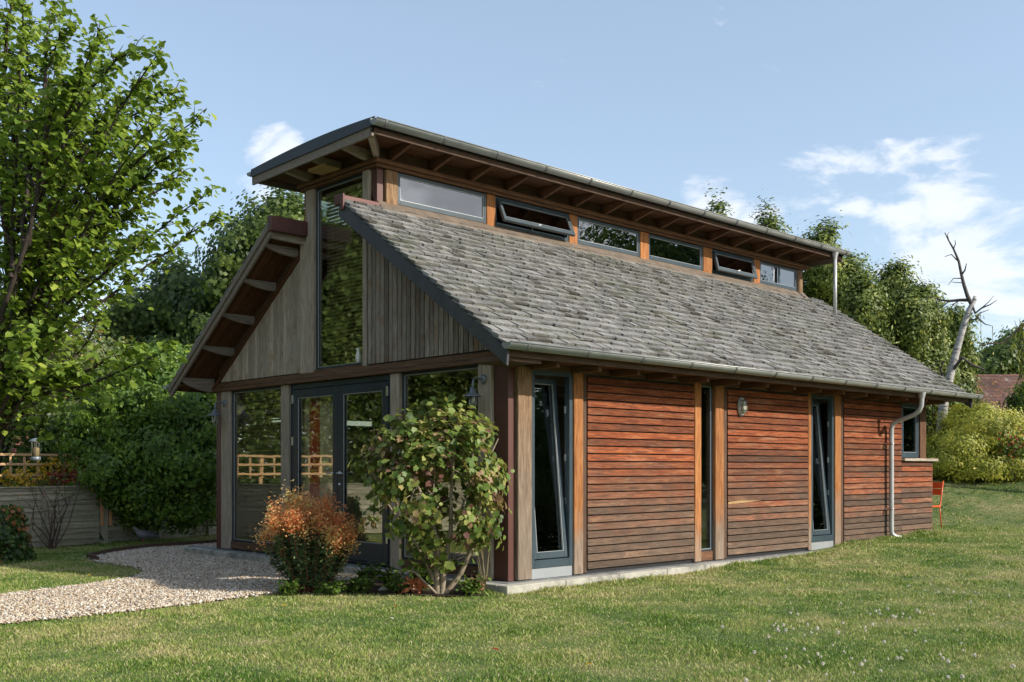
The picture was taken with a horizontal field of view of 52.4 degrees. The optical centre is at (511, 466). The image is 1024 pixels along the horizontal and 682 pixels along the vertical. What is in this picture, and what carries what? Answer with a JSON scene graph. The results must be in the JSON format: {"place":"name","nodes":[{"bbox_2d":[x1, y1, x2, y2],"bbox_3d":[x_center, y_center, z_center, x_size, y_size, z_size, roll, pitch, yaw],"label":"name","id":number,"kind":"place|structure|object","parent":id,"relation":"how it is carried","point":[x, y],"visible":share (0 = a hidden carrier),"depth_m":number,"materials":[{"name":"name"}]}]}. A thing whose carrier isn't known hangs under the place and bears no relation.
{"place":"outdoors","nodes":[
{"label":"outdoors","id":0,"kind":"place"},
{"bbox_2d":[0,542,357,623],"bbox_3d":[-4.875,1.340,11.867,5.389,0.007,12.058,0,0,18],"label":"gravel path","id":1,"kind":"structure","parent":0,"point":[127,610],"depth_m":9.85,"materials":[{"name":"beige gravel"}]},
{"bbox_2d":[0,478,1023,681],"bbox_3d":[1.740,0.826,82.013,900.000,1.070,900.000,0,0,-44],"label":"lawn","id":2,"kind":"structure","parent":0,"point":[990,502],"depth_m":8.72,"materials":[{"name":"plant"}]},
{"bbox_2d":[0,467,29,486],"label":"border plant","id":3,"kind":"object","parent":2,"relation":"on","point":[17,477],"visible":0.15,"depth_m":19.15,"materials":[{"name":"yellow plant"}]},
{"bbox_2d":[0,504,36,563],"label":"flowering shrub","id":4,"kind":"object","parent":2,"relation":"on","point":[13,539],"visible":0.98,"depth_m":14.65,"materials":[{"name":"green plant"}]},
{"bbox_2d":[0,460,42,486],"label":"border plant","id":5,"kind":"object","parent":2,"relation":"on","point":[16,469],"visible":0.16,"depth_m":19.81,"materials":[{"name":"yellow plant"}]},
{"bbox_2d":[5,434,45,483],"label":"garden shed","id":6,"kind":"structure","parent":2,"relation":"on","point":[14,450],"depth_m":27.00,"materials":[{"name":"wood"}]},
{"bbox_2d":[0,348,53,486],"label":"garden tree","id":7,"kind":"object","parent":2,"relation":"on","point":[3,446],"visible":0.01,"depth_m":25.90,"materials":[{"name":"green plant"}]},
{"bbox_2d":[12,469,49,486],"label":"border plant","id":8,"kind":"object","parent":2,"relation":"on","point":[31,474],"visible":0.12,"depth_m":18.87,"materials":[{"name":"yellow plant"}]},
{"bbox_2d":[0,453,80,478],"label":"trellis","id":9,"kind":"object","parent":2,"relation":"on","point":[10,463],"visible":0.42,"depth_m":19.42,"materials":[{"name":"brown wood"}]},
{"bbox_2d":[0,485,99,546],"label":"garden fence","id":10,"kind":"object","parent":2,"relation":"on","point":[83,526],"visible":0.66,"depth_m":17.63,"materials":[{"name":"grey wood"}]},
{"bbox_2d":[0,399,99,528],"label":"hedge","id":11,"kind":"object","parent":2,"relation":"on","point":[50,420],"visible":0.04,"depth_m":20.52,"materials":[{"name":"green plant"}]},
{"bbox_2d":[18,457,96,548],"bbox_3d":[-7.524,0.595,17.145,1.305,1.526,0.459,0,0,-44],"label":"bare shrub","id":12,"kind":"object","parent":2,"relation":"on","point":[51,542],"visible":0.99,"depth_m":17.12,"materials":[{"name":"brown plant"}]},
{"bbox_2d":[37,457,77,485],"bbox_3d":[-8.708,0.580,19.808,0.793,1.547,0.757,0,0,-44],"label":"border plant","id":13,"kind":"object","parent":2,"relation":"on","point":[50,462],"visible":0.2,"depth_m":19.79,"materials":[{"name":"brown plant"}]},
{"bbox_2d":[44,468,76,485],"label":"border plant","id":14,"kind":"object","parent":2,"relation":"on","point":[48,474],"visible":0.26,"depth_m":18.95,"materials":[{"name":"brown plant"}]},
{"bbox_2d":[49,456,78,484],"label":"border plant","id":15,"kind":"object","parent":2,"relation":"on","point":[59,467],"visible":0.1,"depth_m":19.98,"materials":[{"name":"brown plant"}]},
{"bbox_2d":[5,316,143,443],"bbox_3d":[-10.105,-1.058,23.928,4.597,4.922,4.340,0,0,-10],"label":"garden tree","id":16,"kind":"object","parent":2,"relation":"on","point":[104,347],"visible":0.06,"depth_m":23.30,"materials":[{"name":"green plant"}]},
{"bbox_2d":[64,471,86,484],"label":"border plant","id":17,"kind":"object","parent":2,"relation":"on","point":[71,477],"visible":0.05,"depth_m":19.58,"materials":[{"name":"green plant"}]},
{"bbox_2d":[62,481,108,539],"bbox_3d":[-7.669,0.809,18.596,1.216,1.246,1.278,0,0,8],"label":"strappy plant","id":18,"kind":"object","parent":2,"relation":"on","point":[68,484],"visible":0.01,"depth_m":18.24,"materials":[{"name":"green plant"}]},
{"bbox_2d":[100,498,111,543],"bbox_3d":[-7.185,0.821,18.346,0.125,1.060,0.230,0,0,31],"label":"fence post","id":19,"kind":"object","parent":2,"relation":"on","point":[104,522],"visible":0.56,"depth_m":18.31,"materials":[{"name":"brown wood"}]},
{"bbox_2d":[0,0,230,448],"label":"young tree","id":20,"kind":"object","parent":2,"relation":"on","point":[48,249],"visible":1,"depth_m":7.21,"materials":[{"name":"green plant"}]},
{"bbox_2d":[28,438,42,459],"bbox_3d":[-4.347,-0.373,9.500,0.122,0.624,0.122,0,0,-44],"label":"bird feeder","id":21,"kind":"object","parent":20,"relation":"hanging from","point":[35,453],"visible":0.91,"depth_m":9.47,"materials":[{"name":"silver metal"}]},
{"bbox_2d":[44,335,216,539],"bbox_3d":[-6.440,-0.469,18.755,3.596,3.861,3.370,0,0,-13],"label":"evergreen shrub","id":22,"kind":"object","parent":2,"relation":"on","point":[150,445],"visible":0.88,"depth_m":18.01,"materials":[{"name":"green plant"}]},
{"bbox_2d":[132,527,160,542],"bbox_3d":[-6.509,1.202,18.524,0.477,0.302,0.245,0,0,-16],"label":"pigeon","id":23,"kind":"object","parent":2,"relation":"on","point":[144,534],"visible":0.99,"depth_m":18.44,"materials":[{"name":"black plastic"}]},
{"bbox_2d":[82,247,213,349],"bbox_3d":[-9.460,-2.360,28.557,4.627,7.407,5.099,0,0,5],"label":"broadleaf tree","id":24,"kind":"object","parent":2,"relation":"on","point":[169,296],"visible":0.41,"depth_m":27.51,"materials":[{"name":"green plant"}]},
{"bbox_2d":[87,539,216,559],"bbox_3d":[-5.627,1.331,16.987,0.921,0.120,4.413,0,0,18],"label":"path edging","id":25,"kind":"object","parent":2,"relation":"on","point":[92,555],"visible":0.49,"depth_m":17.07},
{"bbox_2d":[108,509,205,541],"bbox_3d":[-6.582,0.831,19.407,0.075,1.020,2.274,0,0,31],"label":"garden fence","id":26,"kind":"object","parent":2,"relation":"on","point":[116,533],"visible":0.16,"depth_m":18.85,"materials":[{"name":"grey wood"}]},
{"bbox_2d":[173,307,211,348],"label":"garden tree","id":27,"kind":"object","parent":2,"relation":"on","point":[201,323],"depth_m":24.57,"materials":[{"name":"green plant"}]},
{"bbox_2d":[205,509,211,535],"bbox_3d":[-5.941,0.821,20.434,0.125,1.060,0.230,0,0,31],"label":"fence post","id":28,"kind":"object","parent":2,"relation":"on","point":[209,530],"visible":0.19,"depth_m":20.39,"materials":[{"name":"grey wood"}]},
{"bbox_2d":[212,499,216,533],"bbox_3d":[-5.343,0.831,21.486,0.075,1.020,2.274,0,0,31],"label":"garden fence","id":29,"kind":"object","parent":2,"relation":"on","point":[214,529],"visible":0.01,"depth_m":20.58,"materials":[{"name":"grey wood"}]},
{"bbox_2d":[188,185,303,315],"bbox_3d":[-6.100,-3.203,27.281,4.423,9.062,4.800,0,0,3],"label":"broadleaf tree","id":30,"kind":"object","parent":2,"relation":"on","point":[241,237],"visible":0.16,"depth_m":25.86,"materials":[{"name":"green plant"}]},
{"bbox_2d":[277,575,304,595],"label":"plant","id":31,"kind":"object","parent":2,"relation":"on","point":[286,587],"visible":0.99,"depth_m":10.86,"materials":[{"name":"green plant"}]},
{"bbox_2d":[313,578,347,595],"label":"plant","id":32,"kind":"object","parent":2,"relation":"on","point":[335,588],"visible":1,"depth_m":10.90,"materials":[{"name":"green plant"}]},
{"bbox_2d":[277,578,489,595],"bbox_3d":[-1.571,1.337,11.271,1.710,0.008,2.470,0,0,-44],"label":"soil bed","id":33,"kind":"object","parent":2,"relation":"on","point":[378,583],"visible":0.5,"depth_m":11.15,"materials":[{"name":"brown soil"}]},
{"bbox_2d":[248,479,365,592],"bbox_3d":[-2.216,0.742,11.228,1.286,1.226,0.935,0,0,-3],"label":"spurge bush","id":34,"kind":"object","parent":33,"relation":"on","point":[318,550],"visible":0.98,"depth_m":11.09,"materials":[{"name":"orange plant"}]},
{"bbox_2d":[343,574,376,593],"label":"plant","id":35,"kind":"object","parent":33,"relation":"on","point":[358,585],"visible":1,"depth_m":11.07,"materials":[{"name":"green plant"}]},
{"bbox_2d":[353,561,385,588],"bbox_3d":[-1.587,1.187,11.443,0.356,0.317,0.310,0,0,-25],"label":"plant","id":36,"kind":"object","parent":33,"relation":"on","point":[367,572],"visible":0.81,"depth_m":11.39,"materials":[{"name":"green plant"}]},
{"bbox_2d":[379,566,404,587],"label":"plant","id":37,"kind":"object","parent":33,"relation":"on","point":[386,575],"visible":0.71,"depth_m":11.50,"materials":[{"name":"green plant"}]},
{"bbox_2d":[385,578,411,594],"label":"plant","id":38,"kind":"object","parent":33,"relation":"on","point":[393,586],"visible":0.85,"depth_m":11.05,"materials":[{"name":"green plant"}]},
{"bbox_2d":[397,576,426,594],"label":"dead fern","id":39,"kind":"object","parent":33,"relation":"on","point":[418,582],"visible":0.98,"depth_m":11.02,"materials":[{"name":"brown plant"}]},
{"bbox_2d":[407,568,433,589],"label":"plant","id":40,"kind":"object","parent":33,"relation":"on","point":[425,576],"visible":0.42,"depth_m":11.38,"materials":[{"name":"green plant"}]},
{"bbox_2d":[347,394,514,593],"bbox_3d":[-0.830,0.304,10.929,1.730,2.134,1.222,0,0,1],"label":"guelder rose","id":41,"kind":"object","parent":33,"relation":"on","point":[431,508],"visible":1,"depth_m":10.74,"materials":[{"name":"green plant"}]},
{"bbox_2d":[455,574,485,596],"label":"plant","id":42,"kind":"object","parent":33,"relation":"on","point":[468,587],"visible":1,"depth_m":10.90,"materials":[{"name":"green plant"}]},
{"bbox_2d":[464,571,491,592],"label":"plant","id":43,"kind":"object","parent":33,"relation":"on","point":[475,580],"visible":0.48,"depth_m":11.04,"materials":[{"name":"green plant"}]},
{"bbox_2d":[476,545,488,590],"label":"grass tuft","id":44,"kind":"object","parent":33,"relation":"on","point":[484,573],"visible":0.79,"depth_m":11.05,"materials":[{"name":"plant"}]},
{"bbox_2d":[163,116,983,594],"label":"timber house","id":45,"kind":"structure","parent":2,"relation":"on","point":[621,348],"depth_m":13.96,"materials":[{"name":"wood"}]},
{"bbox_2d":[208,399,225,424],"bbox_3d":[-4.463,-0.828,15.731,0.265,0.403,0.209,0,0,-44],"label":"wall lamp","id":46,"kind":"object","parent":45,"relation":"attached to","point":[214,414],"visible":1,"depth_m":15.70,"materials":[{"name":"grey metal"}]},
{"bbox_2d":[232,386,280,544],"bbox_3d":[-3.713,-0.014,15.237,0.050,2.270,1.460,0,0,-44],"label":"window","id":47,"kind":"structure","parent":45,"relation":"in","point":[256,413],"depth_m":15.32,"materials":[{"name":"clear glass"}]},
{"bbox_2d":[302,398,309,533],"bbox_3d":[-2.902,0.051,14.544,0.057,2.200,0.275,0,0,-44],"label":"curtain","id":48,"kind":"object","parent":45,"relation":"hanging from","point":[305,441],"visible":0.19,"depth_m":14.49,"materials":[{"name":"beige fabric"}]},
{"bbox_2d":[291,386,337,516],"bbox_3d":[-2.673,0.063,14.080,0.133,2.265,1.107,0,0,-44],"label":"door","id":49,"kind":"structure","parent":45,"relation":"in","point":[296,399],"depth_m":14.35,"materials":[{"name":"blue paint"}]},
{"bbox_2d":[310,397,319,507],"bbox_3d":[-2.727,0.051,14.351,0.058,2.200,0.234,0,0,-44],"label":"curtain","id":50,"kind":"object","parent":45,"relation":"hanging from","point":[314,446],"visible":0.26,"depth_m":14.31,"materials":[{"name":"red fabric"}]},
{"bbox_2d":[308,163,339,174],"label":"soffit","id":51,"kind":"structure","parent":45,"relation":"attached to","point":[322,169],"depth_m":13.51,"materials":[{"name":"beige wood"}]},
{"bbox_2d":[320,396,332,533],"bbox_3d":[-2.476,0.051,14.107,0.060,2.200,0.434,0,0,-44],"label":"curtain","id":52,"kind":"object","parent":45,"relation":"hanging from","point":[326,436],"visible":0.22,"depth_m":14.14,"materials":[{"name":"beige fabric"}]},
{"bbox_2d":[316,173,362,369],"bbox_3d":[-2.244,-2.534,13.691,0.050,2.446,1.125,0,0,-44],"label":"window","id":53,"kind":"structure","parent":45,"relation":"in","point":[339,248],"depth_m":13.76,"materials":[{"name":"clear glass"}]},
{"bbox_2d":[355,348,359,361],"bbox_3d":[-1.959,-1.437,13.426,0.089,0.192,0.126,0,0,-71],"label":"vase","id":54,"kind":"object","parent":45,"relation":"on","point":[357,358],"visible":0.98,"depth_m":13.40,"materials":[{"name":"white ceramic"}]},
{"bbox_2d":[347,417,376,429],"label":"window","id":55,"kind":"structure","parent":45,"relation":"in","point":[374,420],"depth_m":17.75,"materials":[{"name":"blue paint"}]},
{"bbox_2d":[336,381,388,563],"bbox_3d":[-1.906,0.063,13.273,0.133,2.265,1.108,0,0,-44],"label":"door","id":56,"kind":"structure","parent":45,"relation":"in","point":[370,551],"depth_m":13.33,"materials":[{"name":"blue paint"}]},
{"bbox_2d":[402,365,477,566],"bbox_3d":[-0.829,-0.014,12.204,0.050,2.270,1.430,0,0,-44],"label":"window","id":57,"kind":"structure","parent":45,"relation":"in","point":[417,386],"depth_m":12.14,"materials":[{"name":"clear glass"}]},
{"bbox_2d":[398,173,485,223],"bbox_3d":[-0.927,-3.552,13.816,1.520,0.405,0.060,0,0,-44],"label":"window","id":58,"kind":"structure","parent":45,"relation":"in","point":[413,192],"depth_m":13.79,"materials":[{"name":"clear glass"}]},
{"bbox_2d":[463,374,486,409],"bbox_3d":[-0.412,-0.828,11.470,0.265,0.403,0.209,0,0,-44],"label":"wall lamp","id":59,"kind":"object","parent":45,"relation":"attached to","point":[472,393],"visible":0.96,"depth_m":11.44,"materials":[{"name":"grey metal"}]},
{"bbox_2d":[495,196,574,240],"bbox_3d":[0.338,-3.552,14.909,1.480,0.405,0.239,0,0,-44],"label":"window","id":60,"kind":"structure","parent":45,"relation":"in","point":[511,211],"depth_m":14.85,"materials":[{"name":"blue paint"}]},
{"bbox_2d":[532,370,572,568],"bbox_3d":[0.366,0.021,11.853,0.670,2.220,0.264,0,0,-44],"label":"window","id":61,"kind":"structure","parent":45,"relation":"in","point":[552,526],"depth_m":11.93,"materials":[{"name":"glass"}]},
{"bbox_2d":[577,216,639,256],"bbox_3d":[1.486,-3.552,16.110,1.460,0.405,0.060,0,0,-44],"label":"window","id":62,"kind":"structure","parent":45,"relation":"in","point":[592,233],"depth_m":16.10,"materials":[{"name":"clear glass"}]},
{"bbox_2d":[649,234,702,270],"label":"window","id":63,"kind":"structure","parent":45,"relation":"in","point":[661,249],"depth_m":17.26,"materials":[{"name":"clear glass"}]},
{"bbox_2d":[701,385,711,550],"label":"window","id":64,"kind":"structure","parent":45,"relation":"in","point":[706,390],"depth_m":13.87,"materials":[{"name":"glass"}]},
{"bbox_2d":[712,249,757,281],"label":"window","id":65,"kind":"structure","parent":45,"relation":"in","point":[728,263],"depth_m":18.30,"materials":[{"name":"blue paint"}]},
{"bbox_2d":[737,397,747,415],"bbox_3d":[3.178,-0.829,14.265,0.162,0.264,0.104,0,0,-44],"label":"bulkhead lamp","id":66,"kind":"object","parent":45,"relation":"attached to","point":[742,407],"visible":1,"depth_m":14.24,"materials":[{"name":"beige glass"}]},
{"bbox_2d":[760,261,796,290],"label":"window","id":67,"kind":"structure","parent":45,"relation":"in","point":[770,274],"depth_m":19.40,"materials":[{"name":"clear glass"}]},
{"bbox_2d":[811,394,833,542],"bbox_3d":[4.627,0.021,15.909,0.665,2.220,0.271,0,0,-44],"label":"window","id":68,"kind":"structure","parent":45,"relation":"in","point":[822,507],"depth_m":16.01,"materials":[{"name":"blue paint"}]},
{"bbox_2d":[900,403,918,457],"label":"window","id":69,"kind":"structure","parent":45,"relation":"in","point":[910,427],"depth_m":17.86,"materials":[{"name":"black glass"}]},
{"bbox_2d":[704,182,733,215],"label":"conifer","id":70,"kind":"object","parent":2,"relation":"on","point":[718,207],"visible":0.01,"depth_m":29.69,"materials":[{"name":"green plant"}]},
{"bbox_2d":[749,189,792,232],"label":"conifer","id":71,"kind":"object","parent":2,"relation":"on","point":[769,222],"visible":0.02,"depth_m":29.90,"materials":[{"name":"green plant"}]},
{"bbox_2d":[797,210,851,306],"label":"conifer","id":72,"kind":"object","parent":2,"relation":"on","point":[818,284],"visible":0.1,"depth_m":28.13,"materials":[{"name":"green plant"}]},
{"bbox_2d":[824,249,882,314],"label":"conifer","id":73,"kind":"object","parent":2,"relation":"on","point":[851,261],"visible":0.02,"depth_m":28.72,"materials":[{"name":"green plant"}]},
{"bbox_2d":[831,266,913,349],"bbox_3d":[9.431,-2.331,27.475,3.213,5.737,2.771,0,0,-44],"label":"conifer","id":74,"kind":"object","parent":2,"relation":"on","point":[863,302],"visible":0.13,"depth_m":26.48,"materials":[{"name":"green plant"}]},
{"bbox_2d":[870,253,924,345],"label":"conifer","id":75,"kind":"object","parent":2,"relation":"on","point":[894,276],"visible":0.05,"depth_m":28.59,"materials":[{"name":"green plant"}]},
{"bbox_2d":[884,280,949,437],"bbox_3d":[10.503,-2.103,27.598,3.262,5.452,2.481,0,0,-44],"label":"broadleaf tree","id":76,"kind":"object","parent":2,"relation":"on","point":[909,318],"visible":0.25,"depth_m":26.86,"materials":[{"name":"green plant"}]},
{"bbox_2d":[929,481,943,527],"bbox_3d":[7.771,0.704,19.540,0.607,0.886,0.420,0,0,-44],"label":"garden chair","id":77,"kind":"object","parent":2,"relation":"on","point":[937,485],"visible":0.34,"depth_m":19.58,"materials":[{"name":"orange paint"}]},
{"bbox_2d":[898,275,978,434],"bbox_3d":[11.247,-2.383,28.236,3.837,5.658,2.786,0,0,-44],"label":"broadleaf tree","id":78,"kind":"object","parent":2,"relation":"on","point":[941,322],"visible":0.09,"depth_m":27.97,"materials":[{"name":"green plant"}]},
{"bbox_2d":[928,402,965,437],"bbox_3d":[11.331,-0.834,27.979,1.898,2.377,1.922,0,0,27],"label":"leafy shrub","id":79,"kind":"object","parent":2,"relation":"on","point":[948,407],"visible":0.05,"depth_m":27.33,"materials":[{"name":"green plant"}]},
{"bbox_2d":[926,233,996,433],"bbox_3d":[11.364,-2.842,26.385,1.696,6.306,0.760,0,0,24],"label":"dead birch","id":80,"kind":"object","parent":2,"relation":"on","point":[954,362],"visible":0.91,"depth_m":26.44,"materials":[{"name":"grey wood"}]},
{"bbox_2d":[941,298,1002,406],"bbox_3d":[13.237,-2.263,31.135,2.890,5.525,2.756,0,0,-44],"label":"broadleaf tree","id":81,"kind":"object","parent":2,"relation":"on","point":[967,348],"visible":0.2,"depth_m":30.36,"materials":[{"name":"green plant"}]},
{"bbox_2d":[926,398,1023,484],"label":"bright shrub","id":82,"kind":"object","parent":2,"relation":"on","point":[961,444],"visible":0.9,"depth_m":24.43,"materials":[{"name":"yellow plant"}]},
{"bbox_2d":[970,374,1023,411],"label":"brick cottage","id":83,"kind":"structure","parent":2,"relation":"on","point":[992,392],"depth_m":37.84,"materials":[{"name":"ceramic"}]},
{"bbox_2d":[971,320,1023,373],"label":"broadleaf tree","id":84,"kind":"object","parent":2,"relation":"on","point":[1003,358],"visible":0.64,"depth_m":44.66,"materials":[{"name":"green plant"}]},
{"bbox_2d":[981,318,1023,413],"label":"weeping tree","id":85,"kind":"object","parent":2,"relation":"on","point":[1017,332],"visible":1,"depth_m":22.91,"materials":[{"name":"green plant"}]},
{"bbox_2d":[998,381,1023,414],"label":"fruit tree","id":86,"kind":"object","parent":2,"relation":"on","point":[1010,400],"visible":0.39,"depth_m":29.90,"materials":[{"name":"green plant"}]},
{"bbox_2d":[1004,392,1023,479],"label":"dark shrub","id":87,"kind":"object","parent":2,"relation":"on","point":[1022,403],"visible":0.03,"depth_m":26.42,"materials":[{"name":"green plant"}]},
{"bbox_2d":[0,0,1023,425],"label":"sky","id":88,"kind":"structure","parent":0,"point":[904,118],"materials":[{"name":"blue"}]},
{"bbox_2d":[926,402,959,422],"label":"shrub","id":89,"kind":"object","parent":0,"point":[934,412],"visible":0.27,"depth_m":26.92,"materials":[{"name":"green plant"}]},
{"bbox_2d":[985,428,1023,481],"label":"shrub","id":90,"kind":"object","parent":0,"point":[1016,449],"visible":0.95,"depth_m":24.18,"materials":[{"name":"green plant"}]}
]}

